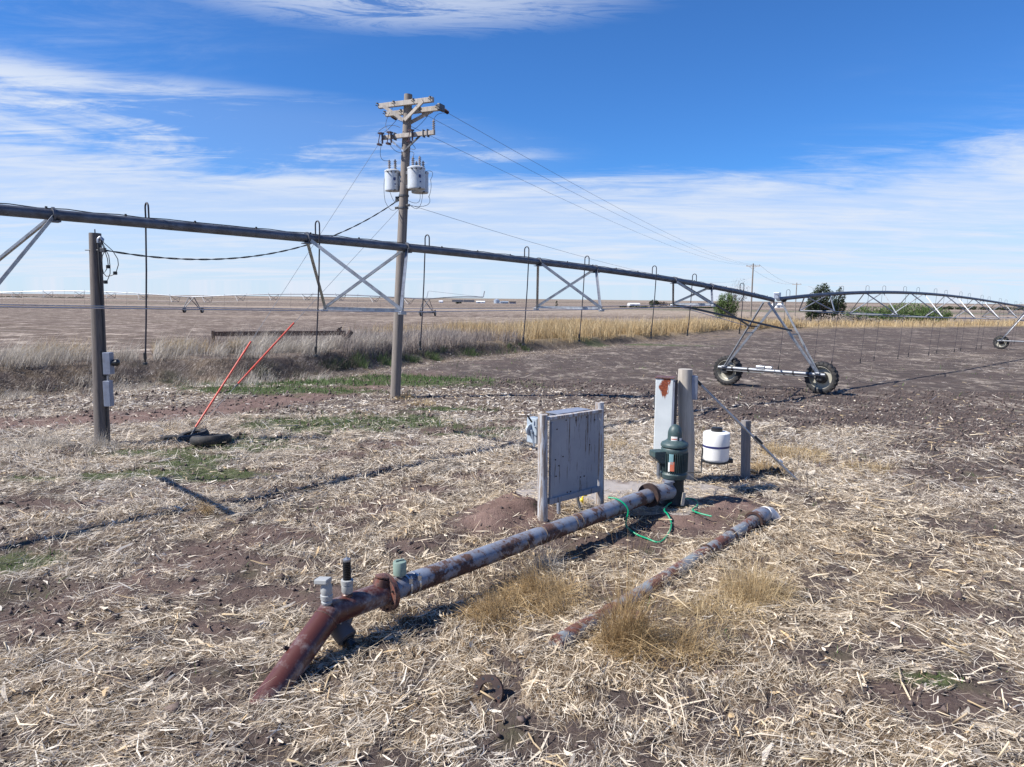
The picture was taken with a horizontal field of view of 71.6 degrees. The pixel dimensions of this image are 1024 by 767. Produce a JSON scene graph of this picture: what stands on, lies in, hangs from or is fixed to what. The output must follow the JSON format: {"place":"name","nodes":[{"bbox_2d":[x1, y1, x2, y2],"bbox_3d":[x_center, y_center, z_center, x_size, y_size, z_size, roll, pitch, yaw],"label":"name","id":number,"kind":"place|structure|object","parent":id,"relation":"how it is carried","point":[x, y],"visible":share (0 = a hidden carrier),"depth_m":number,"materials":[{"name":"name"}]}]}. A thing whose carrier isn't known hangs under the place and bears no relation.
{"place":"outdoors","nodes":[
{"label":"outdoors","id":0,"kind":"place"},
{"bbox_2d":[0,326,403,370],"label":"pale grass","id":1,"kind":"structure","parent":0,"point":[59,355],"depth_m":29.83,"materials":[{"name":"beige plant"}]},
{"bbox_2d":[342,315,622,333],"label":"golden grass","id":2,"kind":"structure","parent":0,"point":[506,322],"depth_m":83.46,"materials":[{"name":"beige plant"}]},
{"bbox_2d":[0,293,1023,766],"bbox_3d":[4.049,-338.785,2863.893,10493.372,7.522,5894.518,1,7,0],"label":"ground","id":3,"kind":"structure","parent":0,"point":[126,323],"depth_m":9.62,"materials":[{"name":"soil"}]},
{"bbox_2d":[0,425,74,452],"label":"dry weed clump","id":4,"kind":"object","parent":3,"relation":"on","point":[20,445],"visible":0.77,"depth_m":14.86,"materials":[{"name":"beige plant"}]},
{"bbox_2d":[0,296,83,297],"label":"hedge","id":5,"kind":"object","parent":3,"relation":"on","point":[45,296],"visible":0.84,"depth_m":794.15,"materials":[{"name":"green plant"}]},
{"bbox_2d":[72,426,126,452],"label":"dry weed clump","id":6,"kind":"object","parent":3,"relation":"on","point":[97,444],"visible":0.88,"depth_m":14.75,"materials":[{"name":"beige plant"}]},
{"bbox_2d":[85,229,119,444],"bbox_3d":[-8.488,-0.827,14.941,0.778,4.755,0.377,1,7,0],"label":"service post","id":7,"kind":"object","parent":3,"relation":"on","point":[104,362],"visible":0.98,"depth_m":14.85,"materials":[{"name":"brown wood"}]},
{"bbox_2d":[3,329,250,358],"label":"tan grass","id":8,"kind":"structure","parent":3,"relation":"on","point":[153,349],"depth_m":31.58,"materials":[{"name":"beige plant"}]},
{"bbox_2d":[160,434,178,440],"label":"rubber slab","id":9,"kind":"structure","parent":3,"relation":"on","point":[166,437],"depth_m":15.81,"materials":[{"name":"grey rubber"}]},
{"bbox_2d":[0,364,340,400],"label":"pale grass","id":10,"kind":"structure","parent":3,"relation":"on","point":[4,396],"depth_m":25.79,"materials":[{"name":"beige plant"}]},
{"bbox_2d":[176,429,208,442],"bbox_3d":[-7.135,1.179,15.894,0.679,0.272,0.684,1,7,0],"label":"old tyre","id":11,"kind":"object","parent":3,"relation":"on","point":[186,436],"visible":0.53,"depth_m":15.74,"materials":[{"name":"rubber"}]},
{"bbox_2d":[189,494,223,515],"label":"dry weed clump","id":12,"kind":"object","parent":3,"relation":"on","point":[206,510],"visible":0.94,"depth_m":10.48,"materials":[{"name":"beige plant"}]},
{"bbox_2d":[190,434,231,444],"bbox_3d":[-6.513,1.210,15.372,0.838,0.273,0.844,1,7,0],"label":"old tyre","id":13,"kind":"object","parent":3,"relation":"on","point":[211,439],"visible":1,"depth_m":15.05,"materials":[{"name":"rubber"}]},
{"bbox_2d":[0,387,442,603],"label":"pale grass","id":14,"kind":"structure","parent":3,"relation":"on","point":[146,462],"depth_m":13.88,"materials":[{"name":"beige plant"}]},
{"bbox_2d":[0,291,484,315],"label":"pivot","id":15,"kind":"object","parent":3,"relation":"on","point":[268,294],"visible":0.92,"depth_m":170.88,"materials":[{"name":"metal"}]},
{"bbox_2d":[0,337,528,391],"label":"dark grass","id":16,"kind":"structure","parent":3,"relation":"on","point":[354,352],"depth_m":30.13,"materials":[{"name":"brown plant"}]},
{"bbox_2d":[211,326,352,345],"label":"steel beam","id":17,"kind":"structure","parent":3,"relation":"on","point":[227,333],"depth_m":36.78,"materials":[{"name":"brown metal"}]},
{"bbox_2d":[252,354,358,378],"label":"green tufts","id":18,"kind":"object","parent":3,"relation":"on","point":[334,364],"visible":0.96,"depth_m":32.40,"materials":[{"name":"green plant"}]},
{"bbox_2d":[249,549,397,704],"bbox_3d":[-1.677,2.115,6.256,0.397,1.111,1.705,5,8,32],"label":"maroon elbow","id":19,"kind":"object","parent":3,"relation":"on","point":[332,617],"visible":0.99,"depth_m":6.36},
{"bbox_2d":[384,483,659,609],"bbox_3d":[0.407,1.802,8.767,0.370,0.502,4.983,7,9,41],"label":"discharge pipe","id":20,"kind":"object","parent":19,"relation":"attached to","point":[409,583],"visible":0.95,"depth_m":8.15,"materials":[{"name":"metal"}]},
{"bbox_2d":[191,319,526,357],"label":"mauve grass","id":21,"kind":"structure","parent":3,"relation":"on","point":[445,336],"depth_m":44.71,"materials":[{"name":"beige plant"}]},
{"bbox_2d":[385,392,416,400],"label":"dry weed clump","id":22,"kind":"object","parent":3,"relation":"on","point":[407,395],"visible":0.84,"depth_m":22.94,"materials":[{"name":"beige plant"}]},
{"bbox_2d":[375,93,448,398],"bbox_3d":[-3.144,-4.111,22.463,2.095,9.627,1.216,4,7,25],"label":"utility pole","id":23,"kind":"object","parent":3,"relation":"on","point":[407,178],"visible":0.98,"depth_m":22.02,"materials":[{"name":"brown wood"}]},
{"bbox_2d":[107,201,396,259],"bbox_3d":[-6.005,-4.199,18.497,0.032,2.239,9.273,5,8,31],"label":"service cable","id":24,"kind":"object","parent":23,"relation":"attached to","point":[238,257],"visible":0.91,"depth_m":17.30,"materials":[{"name":"black rubber"}]},
{"bbox_2d":[191,142,379,433],"bbox_3d":[-5.592,-3.237,18.943,0.046,8.048,7.927,3,7,22],"label":"guy wire","id":25,"kind":"object","parent":23,"relation":"attached to","point":[219,390],"visible":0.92,"depth_m":16.85,"materials":[{"name":"metal"}]},
{"bbox_2d":[192,209,398,433],"bbox_3d":[-5.348,-2.158,19.037,0.046,5.888,8.075,4,8,26],"label":"guy wire","id":26,"kind":"object","parent":23,"relation":"attached to","point":[261,358],"visible":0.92,"depth_m":17.72,"materials":[{"name":"metal"}]},
{"bbox_2d":[397,119,738,264],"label":"power line","id":27,"kind":"object","parent":23,"relation":"attached to","point":[544,190],"visible":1,"depth_m":33.31,"materials":[{"name":"grey metal"}]},
{"bbox_2d":[411,205,744,281],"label":"power line","id":28,"kind":"object","parent":23,"relation":"attached to","point":[525,240],"visible":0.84,"depth_m":29.03,"materials":[{"name":"grey metal"}]},
{"bbox_2d":[428,116,748,264],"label":"power line","id":29,"kind":"object","parent":23,"relation":"attached to","point":[550,180],"visible":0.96,"depth_m":33.45,"materials":[{"name":"grey metal"}]},
{"bbox_2d":[450,114,753,264],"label":"power line","id":30,"kind":"object","parent":23,"relation":"attached to","point":[560,176],"visible":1,"depth_m":30.13,"materials":[{"name":"grey metal"}]},
{"bbox_2d":[402,396,438,405],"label":"dry weed clump","id":31,"kind":"object","parent":3,"relation":"on","point":[424,404],"visible":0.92,"depth_m":21.47,"materials":[{"name":"beige plant"}]},
{"bbox_2d":[347,344,535,368],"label":"green tufts","id":32,"kind":"object","parent":3,"relation":"on","point":[434,357],"visible":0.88,"depth_m":41.45,"materials":[{"name":"green plant"}]},
{"bbox_2d":[418,459,479,476],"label":"dry weed clump","id":33,"kind":"object","parent":3,"relation":"on","point":[446,468],"visible":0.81,"depth_m":13.28,"materials":[{"name":"beige plant"}]},
{"bbox_2d":[473,674,503,702],"bbox_3d":[-0.193,2.517,5.794,0.270,0.256,0.150,4,8,28],"label":"loose flange","id":34,"kind":"object","parent":3,"relation":"on","point":[482,680],"visible":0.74,"depth_m":5.80,"materials":[{"name":"brown metal"}]},
{"bbox_2d":[439,574,539,637],"bbox_3d":[-0.252,2.154,7.127,1.213,0.565,1.200,-3,8,-27],"label":"dry weed clump","id":35,"kind":"object","parent":3,"relation":"on","point":[491,608],"visible":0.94,"depth_m":7.12,"materials":[{"name":"beige plant"}]},
{"bbox_2d":[1,359,1012,727],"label":"green grass","id":36,"kind":"structure","parent":3,"relation":"on","point":[315,381],"depth_m":20.75,"materials":[{"name":"green plant"}]},
{"bbox_2d":[0,374,1023,766],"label":"soil clods","id":37,"kind":"object","parent":3,"relation":"on","point":[174,708],"visible":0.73,"depth_m":14.36,"materials":[{"name":"brown soil"}]},
{"bbox_2d":[0,202,1023,393],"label":"pivot","id":38,"kind":"object","parent":3,"relation":"on","point":[820,377],"visible":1,"depth_m":17.77,"materials":[{"name":"metal"}]},
{"bbox_2d":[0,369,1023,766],"bbox_3d":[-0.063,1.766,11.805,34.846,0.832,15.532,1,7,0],"label":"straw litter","id":39,"kind":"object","parent":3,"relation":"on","point":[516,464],"visible":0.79,"depth_m":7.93,"materials":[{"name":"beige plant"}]},
{"bbox_2d":[0,341,1023,461],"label":"straw litter","id":40,"kind":"object","parent":3,"relation":"on","point":[490,406],"visible":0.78,"depth_m":21.30,"materials":[{"name":"beige plant"}]},
{"bbox_2d":[458,538,598,627],"bbox_3d":[0.254,2.002,7.655,1.597,0.758,1.651,5,8,34],"label":"dry weed clump","id":41,"kind":"object","parent":3,"relation":"on","point":[532,586],"visible":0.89,"depth_m":7.60,"materials":[{"name":"beige plant"}]},
{"bbox_2d":[511,521,573,579],"bbox_3d":[0.447,1.953,8.475,1.061,0.674,0.901,-3,7,-26],"label":"dry weed clump","id":42,"kind":"object","parent":3,"relation":"on","point":[548,563],"visible":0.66,"depth_m":8.49,"materials":[{"name":"beige plant"}]},
{"bbox_2d":[526,402,603,521],"bbox_3d":[0.788,1.249,10.498,1.478,1.867,0.372,-6,9,-42],"label":"equipment board","id":43,"kind":"object","parent":3,"relation":"on","point":[576,452],"visible":0.98,"depth_m":10.32,"materials":[{"name":"grey wood"}]},
{"bbox_2d":[549,495,593,510],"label":"dry weed clump","id":44,"kind":"object","parent":3,"relation":"on","point":[585,502],"visible":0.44,"depth_m":10.90,"materials":[{"name":"beige plant"}]},
{"bbox_2d":[604,432,639,451],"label":"dry weed clump","id":45,"kind":"object","parent":3,"relation":"on","point":[623,442],"visible":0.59,"depth_m":15.43,"materials":[{"name":"beige plant"}]},
{"bbox_2d":[514,477,730,514],"bbox_3d":[1.814,1.909,11.710,3.472,0.250,2.025,2,7,16],"label":"concrete pad","id":46,"kind":"object","parent":3,"relation":"on","point":[613,485],"visible":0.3,"depth_m":11.66,"materials":[{"name":"grey concrete"}]},
{"bbox_2d":[512,474,735,513],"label":"straw litter","id":47,"kind":"object","parent":46,"relation":"on","point":[673,510],"visible":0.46,"depth_m":11.56,"materials":[{"name":"beige plant"}]},
{"bbox_2d":[646,424,688,508],"bbox_3d":[2.355,1.264,10.818,0.856,1.270,0.497,-4,8,-36],"label":"irrigation pump","id":48,"kind":"object","parent":46,"relation":"on","point":[670,456],"visible":0.95,"depth_m":10.77,"materials":[{"name":"green metal"}]},
{"bbox_2d":[687,427,732,484],"bbox_3d":[3.091,1.315,11.572,0.455,1.112,1.528,7,9,44],"label":"chemical tank","id":49,"kind":"object","parent":48,"relation":"attached to","point":[716,445],"visible":0.99,"depth_m":11.71,"materials":[{"name":"white plastic"}]},
{"bbox_2d":[461,311,801,343],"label":"golden grass","id":50,"kind":"structure","parent":3,"relation":"on","point":[616,328],"depth_m":76.11,"materials":[{"name":"beige plant"}]},
{"bbox_2d":[525,506,740,699],"bbox_3d":[1.037,1.760,6.458,2.359,1.517,2.456,1,7,0],"label":"dry weed clump","id":51,"kind":"object","parent":3,"relation":"on","point":[618,635],"visible":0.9,"depth_m":6.53,"materials":[{"name":"beige plant"}]},
{"bbox_2d":[649,300,658,305],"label":"tree","id":52,"kind":"object","parent":3,"relation":"on","point":[651,302],"visible":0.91,"depth_m":555.79,"materials":[{"name":"green plant"}]},
{"bbox_2d":[608,497,711,542],"bbox_3d":[2.345,1.803,10.286,1.891,0.473,0.852,-5,9,-39],"label":"garden hose","id":53,"kind":"object","parent":3,"relation":"on","point":[669,503],"visible":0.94,"depth_m":9.89,"materials":[{"name":"green rubber"}]},
{"bbox_2d":[542,515,777,651],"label":"straw litter","id":54,"kind":"object","parent":3,"relation":"on","point":[669,584],"visible":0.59,"depth_m":8.18,"materials":[{"name":"beige plant"}]},
{"bbox_2d":[548,506,780,650],"bbox_3d":[2.147,2.160,8.653,0.301,0.314,5.480,6,9,40],"label":"buried pipe","id":55,"kind":"object","parent":3,"relation":"on","point":[762,514],"visible":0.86,"depth_m":8.29,"materials":[{"name":"metal"}]},
{"bbox_2d":[620,306,713,307],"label":"hedge","id":56,"kind":"object","parent":3,"relation":"on","point":[664,307],"visible":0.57,"depth_m":426.60,"materials":[{"name":"green plant"}]},
{"bbox_2d":[653,368,697,481],"bbox_3d":[2.853,0.860,12.476,0.857,2.214,0.445,-1,7,-12],"label":"control post","id":57,"kind":"object","parent":3,"relation":"on","point":[683,387],"visible":0.81,"depth_m":12.38,"materials":[{"name":"weathered pale wood"},{"name":"light grey painted metal"},{"name":"rusty metal"}]},
{"bbox_2d":[698,380,797,480],"bbox_3d":[4.229,0.881,12.664,2.134,2.017,0.060,0,7,-2],"label":"brace pipe","id":58,"kind":"object","parent":57,"relation":"attached to","point":[760,443],"visible":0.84,"depth_m":12.66,"materials":[{"name":"grey metal"}]},
{"bbox_2d":[616,598,749,690],"bbox_3d":[1.477,2.239,6.484,1.442,0.553,1.329,1,7,0],"label":"dry weed clump","id":59,"kind":"object","parent":3,"relation":"on","point":[675,634],"visible":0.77,"depth_m":6.45,"materials":[{"name":"beige plant"}]},
{"bbox_2d":[644,611,744,674],"bbox_3d":[1.681,2.312,6.689,1.293,0.378,1.266,1,7,0],"label":"dry weed clump","id":60,"kind":"object","parent":3,"relation":"on","point":[678,648],"visible":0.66,"depth_m":6.58,"materials":[{"name":"beige plant"}]},
{"bbox_2d":[649,576,784,636],"bbox_3d":[2.141,2.152,7.269,1.466,0.549,1.237,4,8,27],"label":"dry weed clump","id":61,"kind":"object","parent":3,"relation":"on","point":[703,604],"visible":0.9,"depth_m":7.24,"materials":[{"name":"beige plant"}]},
{"bbox_2d":[713,293,739,319],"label":"bush","id":62,"kind":"object","parent":3,"relation":"on","point":[723,303],"visible":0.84,"depth_m":148.67,"materials":[{"name":"green plant"}]},
{"bbox_2d":[728,279,749,319],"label":"bare tree","id":63,"kind":"object","parent":3,"relation":"on","point":[734,295],"visible":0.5,"depth_m":153.17,"materials":[{"name":"plant"}]},
{"bbox_2d":[741,420,750,478],"bbox_3d":[4.258,1.296,12.942,0.170,1.267,0.147,-2,7,-21],"label":"short post","id":64,"kind":"object","parent":3,"relation":"on","point":[745,451],"visible":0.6,"depth_m":12.89,"materials":[{"name":"grey wood"}]},
{"bbox_2d":[746,263,759,318],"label":"utility pole","id":65,"kind":"object","parent":3,"relation":"on","point":[751,289],"visible":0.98,"depth_m":128.75,"materials":[{"name":"brown wood"}]},
{"bbox_2d":[693,530,818,613],"bbox_3d":[2.558,1.925,7.695,1.725,0.952,1.685,4,8,29],"label":"dry weed clump","id":66,"kind":"object","parent":3,"relation":"on","point":[755,589],"visible":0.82,"depth_m":7.70,"materials":[{"name":"beige plant"}]},
{"bbox_2d":[750,466,781,474],"bbox_3d":[4.676,1.619,13.185,0.641,0.161,0.374,1,7,0],"label":"rubber scrap","id":67,"kind":"object","parent":3,"relation":"on","point":[763,471],"visible":0.8,"depth_m":13.15,"materials":[{"name":"black rubber"}]},
{"bbox_2d":[737,452,800,477],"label":"dry weed clump","id":68,"kind":"object","parent":3,"relation":"on","point":[768,466],"visible":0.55,"depth_m":13.41,"materials":[{"name":"beige plant"}]},
{"bbox_2d":[772,303,782,307],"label":"farmhouse","id":69,"kind":"object","parent":3,"relation":"on","point":[778,305],"visible":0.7,"depth_m":516.84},
{"bbox_2d":[792,283,800,314],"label":"utility pole","id":70,"kind":"object","parent":3,"relation":"on","point":[796,284],"visible":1,"depth_m":213.25,"materials":[{"name":"brown wood"}]},
{"bbox_2d":[754,433,846,464],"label":"dry weed clump","id":71,"kind":"object","parent":3,"relation":"on","point":[775,450],"visible":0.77,"depth_m":14.81,"materials":[{"name":"beige plant"}]},
{"bbox_2d":[787,482,815,498],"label":"dry weed clump","id":72,"kind":"object","parent":3,"relation":"on","point":[804,491],"visible":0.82,"depth_m":11.78,"materials":[{"name":"beige plant"}]},
{"bbox_2d":[805,292,819,319],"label":"tree","id":73,"kind":"object","parent":3,"relation":"on","point":[813,306],"visible":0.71,"depth_m":154.93,"materials":[{"name":"green plant"}]},
{"bbox_2d":[807,283,837,320],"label":"tree","id":74,"kind":"object","parent":3,"relation":"on","point":[825,300],"visible":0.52,"depth_m":156.33,"materials":[{"name":"green plant"}]},
{"bbox_2d":[831,286,846,319],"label":"tree","id":75,"kind":"object","parent":3,"relation":"on","point":[841,303],"visible":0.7,"depth_m":160.60,"materials":[{"name":"green plant"}]},
{"bbox_2d":[836,428,843,465],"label":"dead stalk","id":76,"kind":"object","parent":3,"relation":"on","point":[839,447],"visible":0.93,"depth_m":13.64,"materials":[{"name":"beige plant"}]},
{"bbox_2d":[664,315,1023,328],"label":"golden grass","id":77,"kind":"structure","parent":3,"relation":"on","point":[804,323],"depth_m":129.68,"materials":[{"name":"yellow plant"}]},
{"bbox_2d":[804,309,914,323],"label":"brush pile","id":78,"kind":"object","parent":3,"relation":"on","point":[850,317],"visible":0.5,"depth_m":140.00,"materials":[{"name":"plant"}]},
{"bbox_2d":[828,454,904,477],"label":"dry weed clump","id":79,"kind":"object","parent":3,"relation":"on","point":[872,463],"visible":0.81,"depth_m":13.79,"materials":[{"name":"beige plant"}]},
{"bbox_2d":[845,306,888,320],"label":"thicket","id":80,"kind":"object","parent":3,"relation":"on","point":[866,309],"visible":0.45,"depth_m":152.62,"materials":[{"name":"green plant"}]},
{"bbox_2d":[874,302,938,322],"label":"thicket","id":81,"kind":"object","parent":3,"relation":"on","point":[923,311],"visible":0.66,"depth_m":150.15,"materials":[{"name":"green plant"}]},
{"bbox_2d":[913,307,956,321],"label":"thicket","id":82,"kind":"object","parent":3,"relation":"on","point":[946,314],"visible":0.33,"depth_m":154.21,"materials":[{"name":"green plant"}]},
{"bbox_2d":[936,306,1023,309],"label":"hedge","id":83,"kind":"object","parent":3,"relation":"on","point":[972,308],"visible":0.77,"depth_m":516.25,"materials":[{"name":"green plant"}]},
{"bbox_2d":[0,0,1023,303],"label":"sky","id":84,"kind":"structure","parent":0,"point":[854,145],"materials":[{"name":"blue"}]}
]}

